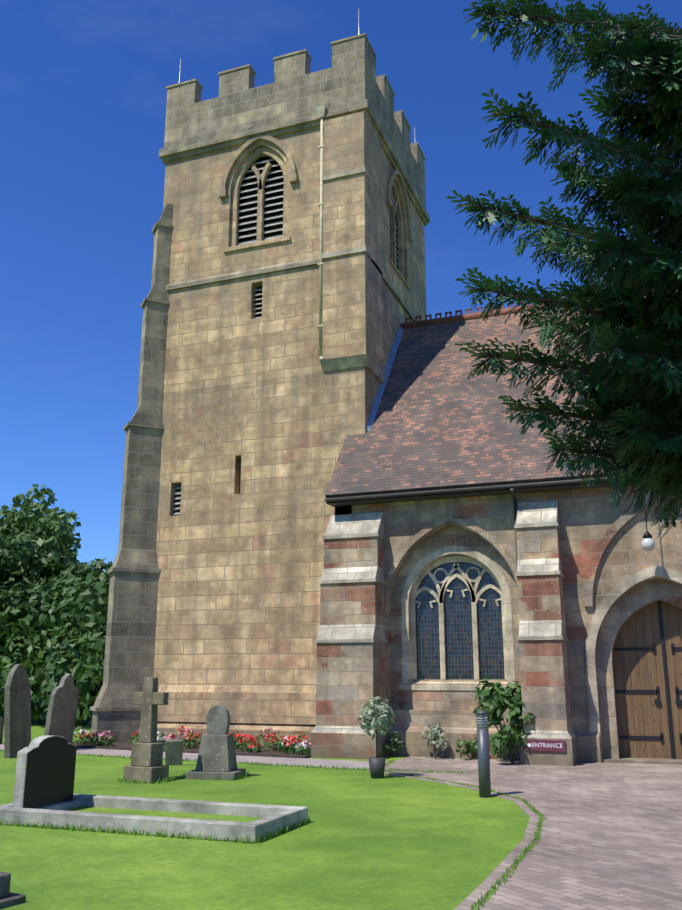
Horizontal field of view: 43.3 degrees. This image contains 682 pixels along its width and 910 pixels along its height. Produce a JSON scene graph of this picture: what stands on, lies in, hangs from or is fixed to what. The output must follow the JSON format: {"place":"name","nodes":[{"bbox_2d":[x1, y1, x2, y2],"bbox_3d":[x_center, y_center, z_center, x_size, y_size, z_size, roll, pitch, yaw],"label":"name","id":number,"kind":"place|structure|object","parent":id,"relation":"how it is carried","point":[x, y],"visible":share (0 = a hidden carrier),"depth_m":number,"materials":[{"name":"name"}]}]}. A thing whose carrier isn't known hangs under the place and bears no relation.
{"place":"outdoors","nodes":[
{"label":"outdoors","id":0,"kind":"place"},
{"bbox_2d":[0,744,369,769],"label":"tarmac path","id":1,"kind":"structure","parent":0,"point":[290,761],"depth_m":17.59,"materials":[{"name":"grey asphalt"}]},
{"bbox_2d":[0,749,463,773],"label":"edging","id":2,"kind":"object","parent":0,"point":[257,763],"depth_m":16.26,"materials":[{"name":"grey stone"}]},
{"bbox_2d":[0,707,529,909],"bbox_3d":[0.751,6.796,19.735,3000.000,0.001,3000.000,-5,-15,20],"label":"lawn","id":3,"kind":"structure","parent":0,"point":[363,840],"depth_m":8.44,"materials":[{"name":"green plant"}]},
{"bbox_2d":[0,717,3,743],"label":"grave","id":4,"kind":"object","parent":3,"relation":"on","point":[1,727],"visible":0.94,"depth_m":21.75,"materials":[{"name":"grey stone"}]},
{"bbox_2d":[0,871,25,908],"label":"grave block","id":5,"kind":"structure","parent":3,"relation":"on","point":[8,898],"depth_m":6.46,"materials":[{"name":"stone"}]},
{"bbox_2d":[4,664,30,757],"bbox_3d":[-6.970,5.505,18.521,0.331,1.948,0.850,-3,-15,10],"label":"gravestone","id":6,"kind":"object","parent":3,"relation":"on","point":[17,716],"visible":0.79,"depth_m":18.39,"materials":[{"name":"grey stone"}]},
{"bbox_2d":[0,537,38,653],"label":"lime tree","id":7,"kind":"object","parent":3,"relation":"on","point":[8,556],"visible":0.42,"depth_m":32.73,"materials":[{"name":"green plant"}]},
{"bbox_2d":[0,507,77,587],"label":"birch tree","id":8,"kind":"object","parent":3,"relation":"on","point":[52,540],"visible":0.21,"depth_m":35.79,"materials":[{"name":"green plant"}]},
{"bbox_2d":[0,484,81,658],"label":"birch tree","id":9,"kind":"object","parent":3,"relation":"on","point":[14,522],"visible":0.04,"depth_m":39.17,"materials":[{"name":"green plant"}]},
{"bbox_2d":[0,558,111,725],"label":"hedge","id":10,"kind":"object","parent":3,"relation":"on","point":[84,666],"visible":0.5,"depth_m":29.01,"materials":[{"name":"green plant"}]},
{"bbox_2d":[0,550,112,681],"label":"lime tree","id":11,"kind":"object","parent":3,"relation":"on","point":[49,567],"visible":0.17,"depth_m":32.80,"materials":[{"name":"green plant"}]},
{"bbox_2d":[44,673,78,743],"bbox_3d":[-6.535,6.018,20.117,0.297,1.748,0.957,-5,-15,20],"label":"gravestone","id":12,"kind":"object","parent":3,"relation":"on","point":[62,708],"visible":0.88,"depth_m":20.08,"materials":[{"name":"grey stone"}]},
{"bbox_2d":[117,776,173,783],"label":"grass tufts","id":13,"kind":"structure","parent":3,"relation":"on","point":[158,781],"depth_m":13.81,"materials":[{"name":"green plant"}]},
{"bbox_2d":[123,677,168,783],"bbox_3d":[-3.185,4.534,14.200,0.680,1.660,0.440,-8,-16,28],"label":"grave cross","id":14,"kind":"object","parent":3,"relation":"on","point":[147,765],"visible":0.98,"depth_m":14.07,"materials":[{"name":"stone"}]},
{"bbox_2d":[0,794,307,842],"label":"grave kerb","id":15,"kind":"structure","parent":3,"relation":"on","point":[275,818],"depth_m":9.65,"materials":[{"name":"grey stone"}]},
{"bbox_2d":[13,735,80,809],"bbox_3d":[-3.655,3.980,10.642,0.300,0.959,1.100,-5,-15,20],"label":"granite headstone","id":16,"kind":"object","parent":15,"relation":"on","point":[45,772],"visible":0.79,"depth_m":10.55,"materials":[{"name":"grey stone"}]},
{"bbox_2d":[0,817,310,843],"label":"kerb grass","id":17,"kind":"structure","parent":3,"relation":"on","point":[161,835],"depth_m":9.34,"materials":[{"name":"green plant"}]},
{"bbox_2d":[64,806,263,822],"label":"grass","id":18,"kind":"structure","parent":3,"relation":"on","point":[168,814],"depth_m":10.31,"materials":[{"name":"green plant"}]},
{"bbox_2d":[165,739,182,764],"bbox_3d":[-3.214,5.739,16.521,0.320,0.505,0.214,1,-14,-4],"label":"gravestone","id":19,"kind":"object","parent":3,"relation":"on","point":[173,751],"visible":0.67,"depth_m":16.47,"materials":[{"name":"grey stone"}]},
{"bbox_2d":[72,742,310,758],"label":"flower bed soil","id":20,"kind":"structure","parent":3,"relation":"on","point":[186,749],"depth_m":19.17,"materials":[{"name":"brown soil"}]},
{"bbox_2d":[72,726,310,754],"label":"flower bed plants","id":21,"kind":"object","parent":20,"relation":"on","point":[290,745],"visible":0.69,"depth_m":19.75,"materials":[{"name":"red plant"}]},
{"bbox_2d":[181,772,249,780],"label":"grass tufts","id":22,"kind":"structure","parent":3,"relation":"on","point":[237,778],"depth_m":14.33,"materials":[{"name":"green plant"}]},
{"bbox_2d":[186,705,245,779],"bbox_3d":[-2.103,4.881,14.617,0.840,1.198,0.640,-3,-15,10],"label":"stepped grave monument","id":23,"kind":"object","parent":3,"relation":"on","point":[216,758],"visible":0.94,"depth_m":14.41,"materials":[{"name":"grey stone"}]},
{"bbox_2d":[139,684,315,746],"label":"tower plinth","id":24,"kind":"structure","parent":3,"relation":"on","point":[284,710],"depth_m":20.95,"materials":[{"name":"beige stone"}]},
{"bbox_2d":[154,126,426,684],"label":"tower wall","id":25,"kind":"structure","parent":3,"relation":"on","point":[238,564],"depth_m":23.00,"materials":[{"name":"beige stone"}]},
{"bbox_2d":[91,226,171,742],"bbox_3d":[-5.506,0.277,23.693,1.580,14.600,0.860,6,-16,-24],"label":"tower buttress","id":26,"kind":"object","parent":25,"relation":"attached to","point":[131,631],"visible":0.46,"depth_m":22.99,"materials":[{"name":"beige stone"}]},
{"bbox_2d":[90,203,173,710],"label":"buttress weatherings","id":27,"kind":"object","parent":26,"relation":"on","point":[114,698],"visible":0.62,"depth_m":22.80,"materials":[{"name":"beige stone"}]},
{"bbox_2d":[172,287,261,514],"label":"slit windows","id":28,"kind":"structure","parent":25,"relation":"in","point":[258,308],"depth_m":23.82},
{"bbox_2d":[219,134,297,252],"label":"window surround","id":29,"kind":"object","parent":25,"relation":"in","point":[259,204],"depth_m":24.88,"materials":[{"name":"beige stone"}]},
{"bbox_2d":[159,99,429,321],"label":"tower stringcourses","id":30,"kind":"object","parent":25,"relation":"attached to","point":[243,136],"visible":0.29,"depth_m":24.88,"materials":[{"name":"beige stone"}]},
{"bbox_2d":[164,33,425,207],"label":"battlement parapet","id":31,"kind":"structure","parent":25,"relation":"on","point":[295,88],"depth_m":25.44,"materials":[{"name":"grey stone"}]},
{"bbox_2d":[179,9,414,132],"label":"lightning rods","id":32,"kind":"object","parent":31,"relation":"on","point":[358,34],"visible":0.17,"depth_m":26.98,"materials":[{"name":"grey metal"}]},
{"bbox_2d":[315,105,326,359],"bbox_3d":[-0.536,-6.120,23.416,0.308,7.648,0.260,-5,-15,20],"label":"drainpipe","id":33,"kind":"object","parent":25,"relation":"attached to","point":[320,110],"visible":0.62,"depth_m":23.41,"materials":[{"name":"grey metal"}]},
{"bbox_2d":[318,111,383,631],"bbox_3d":[0.280,-1.850,22.750,1.320,15.350,1.500,-5,-15,20],"label":"tower corner pilaster","id":34,"kind":"object","parent":25,"relation":"attached to","point":[352,319],"visible":0.47,"depth_m":22.80,"materials":[{"name":"beige stone"}]},
{"bbox_2d":[320,167,385,382],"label":"tower pilaster bands","id":35,"kind":"object","parent":34,"relation":"attached to","point":[367,361],"visible":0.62,"depth_m":22.67,"materials":[{"name":"beige stone"}]},
{"bbox_2d":[386,170,412,290],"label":"window surround","id":36,"kind":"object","parent":25,"relation":"in","point":[393,204],"depth_m":26.90,"materials":[{"name":"beige stone"}]},
{"bbox_2d":[357,696,394,778],"bbox_3d":[0.601,4.791,14.622,0.699,1.333,0.674,-5,-15,20],"label":"potted topiary tree","id":37,"kind":"object","parent":3,"relation":"on","point":[377,765],"visible":1,"depth_m":14.53,"materials":[{"name":"green plant"}]},
{"bbox_2d":[382,732,403,757],"bbox_3d":[1.090,6.124,18.162,0.593,0.531,0.319,7,-16,-24],"label":"white shrub","id":38,"kind":"object","parent":3,"relation":"on","point":[397,742],"visible":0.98,"depth_m":18.12,"materials":[{"name":"green plant"}]},
{"bbox_2d":[368,761,538,909],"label":"paving kerb","id":39,"kind":"structure","parent":3,"relation":"on","point":[484,886],"depth_m":8.37,"materials":[{"name":"grey concrete"}]},
{"bbox_2d":[476,711,490,797],"bbox_3d":[2.045,4.281,12.313,0.180,1.170,0.180,-5,-15,20],"label":"bollard light","id":40,"kind":"object","parent":3,"relation":"on","point":[482,726],"visible":1,"depth_m":12.25,"materials":[{"name":"grey metal"}]},
{"bbox_2d":[385,756,681,909],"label":"paving blocks","id":41,"kind":"structure","parent":3,"relation":"on","point":[611,835],"depth_m":9.36,"materials":[{"name":"brick"}]},
{"bbox_2d":[420,721,447,758],"bbox_3d":[1.955,5.912,17.832,0.385,0.774,0.743,11,-18,-37],"label":"white shrub","id":42,"kind":"object","parent":41,"relation":"on","point":[434,734],"visible":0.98,"depth_m":17.77,"materials":[{"name":"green plant"}]},
{"bbox_2d":[384,760,545,909],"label":"grass fringe","id":43,"kind":"object","parent":41,"relation":"on","point":[490,893],"depth_m":8.50,"materials":[{"name":"green plant"}]},
{"bbox_2d":[455,736,477,759],"bbox_3d":[2.614,5.991,17.557,0.575,0.488,0.447,1,-15,-5],"label":"shrub","id":44,"kind":"object","parent":41,"relation":"on","point":[473,749],"visible":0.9,"depth_m":17.51,"materials":[{"name":"green plant"}]},
{"bbox_2d":[473,677,534,760],"bbox_3d":[3.319,5.290,17.172,1.290,1.646,0.965,-5,-15,20],"label":"fern shrub","id":45,"kind":"object","parent":41,"relation":"on","point":[492,705],"visible":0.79,"depth_m":17.08,"materials":[{"name":"green plant"}]},
{"bbox_2d":[489,723,530,763],"bbox_3d":[3.282,5.607,16.679,0.711,0.792,0.946,-13,-19,40],"label":"fern shrub","id":46,"kind":"object","parent":41,"relation":"on","point":[499,744],"visible":0.96,"depth_m":16.57,"materials":[{"name":"green plant"}]},
{"bbox_2d":[602,757,681,764],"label":"door threshold","id":47,"kind":"object","parent":41,"relation":"on","point":[650,761],"depth_m":16.82,"materials":[{"name":"beige stone"}]},
{"bbox_3d":[10.432,4.147,20.774,18.120,5.650,7.740,-5,-15,20],"label":"nave","id":48,"kind":"object","parent":3,"relation":"on","visible":0},
{"bbox_2d":[585,565,681,761],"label":"door arch mouldings","id":49,"kind":"structure","parent":48,"relation":"attached to","point":[615,593],"depth_m":17.48,"materials":[{"name":"beige stone"}]},
{"bbox_2d":[613,601,681,758],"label":"door leaves","id":50,"kind":"object","parent":49,"relation":"in","point":[644,665],"depth_m":17.61,"materials":[{"name":"brown wood"}]},
{"bbox_2d":[613,601,681,758],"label":"door ironwork","id":51,"kind":"object","parent":50,"relation":"attached to","point":[678,702],"depth_m":17.50,"materials":[{"name":"black metal"}]},
{"bbox_2d":[641,487,654,550],"bbox_3d":[6.170,1.226,17.389,0.270,1.462,0.270,-5,-15,20],"label":"hanging lamp","id":52,"kind":"object","parent":48,"relation":"attached to","point":[647,543],"visible":1,"depth_m":17.18,"materials":[{"name":"white glass"}]},
{"bbox_2d":[0,0,681,571],"label":"sky","id":53,"kind":"structure","parent":0,"point":[83,83],"materials":[{"name":"blue"}]},
{"bbox_2d":[335,505,351,514],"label":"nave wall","id":54,"kind":"structure","parent":0,"point":[341,509],"depth_m":20.19,"materials":[{"name":"black"}]},
{"bbox_2d":[335,485,681,758],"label":"nave wall","id":55,"kind":"structure","parent":0,"point":[588,517],"depth_m":18.40,"materials":[{"name":"beige stone"}]},
{"bbox_2d":[311,536,388,758],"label":"buttress","id":56,"kind":"structure","parent":55,"relation":"attached to","point":[350,678],"depth_m":18.46,"materials":[{"name":"stone"}]},
{"bbox_2d":[311,512,388,733],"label":"buttress weatherings","id":57,"kind":"object","parent":56,"relation":"attached to","point":[356,525],"visible":0.67,"depth_m":19.07,"materials":[{"name":"beige stone"}]},
{"bbox_2d":[384,516,516,613],"bbox_3d":[2.432,2.400,18.968,3.310,2.138,0.080,-5,-15,20],"label":"hood mould","id":58,"kind":"object","parent":55,"relation":"attached to","point":[418,536],"visible":0.79,"depth_m":19.24,"materials":[{"name":"beige stone"}]},
{"bbox_2d":[401,546,514,683],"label":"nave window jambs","id":59,"kind":"object","parent":55,"relation":"in","point":[422,565],"visible":0.85,"depth_m":19.12,"materials":[{"name":"beige stone"}]},
{"bbox_2d":[399,556,517,690],"bbox_3d":[2.586,3.705,19.057,2.640,2.929,0.420,-5,-15,20],"label":"window tracery","id":60,"kind":"object","parent":59,"relation":"in","point":[464,578],"visible":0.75,"depth_m":19.16,"materials":[{"name":"beige stone"}]},
{"bbox_2d":[416,556,504,679],"bbox_3d":[2.632,3.638,19.200,2.280,2.790,0.020,-5,-15,20],"label":"window glass","id":61,"kind":"object","parent":60,"relation":"in","point":[458,637],"visible":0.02,"depth_m":19.13,"materials":[{"name":"blue glass"}]},
{"bbox_2d":[325,297,653,497],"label":"roof","id":62,"kind":"structure","parent":55,"relation":"on","point":[440,420],"depth_m":20.93,"materials":[{"name":"brown tile"}]},
{"bbox_2d":[366,323,403,430],"bbox_3d":[1.276,-2.284,23.662,0.140,4.275,3.250,-5,-15,20],"label":"roof flashing","id":63,"kind":"object","parent":62,"relation":"on","point":[374,409],"visible":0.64,"depth_m":23.21,"materials":[{"name":"grey metal"}]},
{"bbox_2d":[400,291,596,328],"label":"nave ridge tiles","id":64,"kind":"object","parent":62,"relation":"on","point":[445,319],"visible":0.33,"depth_m":25.02,"materials":[{"name":"red tile"}]},
{"bbox_2d":[325,476,657,564],"bbox_3d":[8.425,2.927,16.280,18.600,5.570,0.510,-5,-15,20],"label":"gutter and downpipe","id":65,"kind":"object","parent":55,"relation":"attached to","point":[513,489],"visible":0.73,"depth_m":18.84,"materials":[{"name":"black metal"}]},
{"bbox_2d":[388,726,600,762],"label":"wall plinth","id":66,"kind":"structure","parent":55,"relation":"attached to","point":[588,745],"depth_m":17.99,"materials":[{"name":"beige stone"}]},
{"bbox_2d":[516,526,577,765],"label":"buttress","id":67,"kind":"structure","parent":55,"relation":"attached to","point":[545,684],"depth_m":17.02,"materials":[{"name":"stone"}]},
{"bbox_2d":[514,500,575,738],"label":"buttress weatherings","id":68,"kind":"object","parent":67,"relation":"attached to","point":[539,514],"visible":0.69,"depth_m":17.65,"materials":[{"name":"beige stone"}]},
{"bbox_2d":[525,739,565,751],"bbox_3d":[3.921,5.578,16.489,0.760,0.200,0.041,-5,-15,20],"label":"entrance sign","id":69,"kind":"object","parent":67,"relation":"attached to","point":[541,747],"visible":0.94,"depth_m":16.47,"materials":[{"name":"purple metal"}]},
{"bbox_2d":[532,743,562,747],"bbox_3d":[3.955,5.566,16.460,0.580,0.080,0.004,-5,-15,20],"label":"sign lettering","id":70,"kind":"object","parent":69,"relation":"attached to","point":[547,745],"visible":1,"depth_m":16.45},
{"bbox_2d":[584,493,668,606],"bbox_3d":[7.324,1.770,17.221,4.890,2.388,0.100,-5,-15,20],"label":"arch hood mould","id":71,"kind":"object","parent":55,"relation":"attached to","point":[620,522],"depth_m":17.83,"materials":[{"name":"beige stone"}]},
{"bbox_2d":[592,500,681,614],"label":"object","id":72,"kind":"structure","parent":55,"relation":"attached to","point":[625,555],"depth_m":17.71,"materials":[{"name":"beige stone"}]},
{"bbox_2d":[446,0,681,539],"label":"conifer boughs","id":73,"kind":"object","parent":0,"point":[639,377],"visible":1,"depth_m":4.74,"materials":[{"name":"green plant"}]}
]}

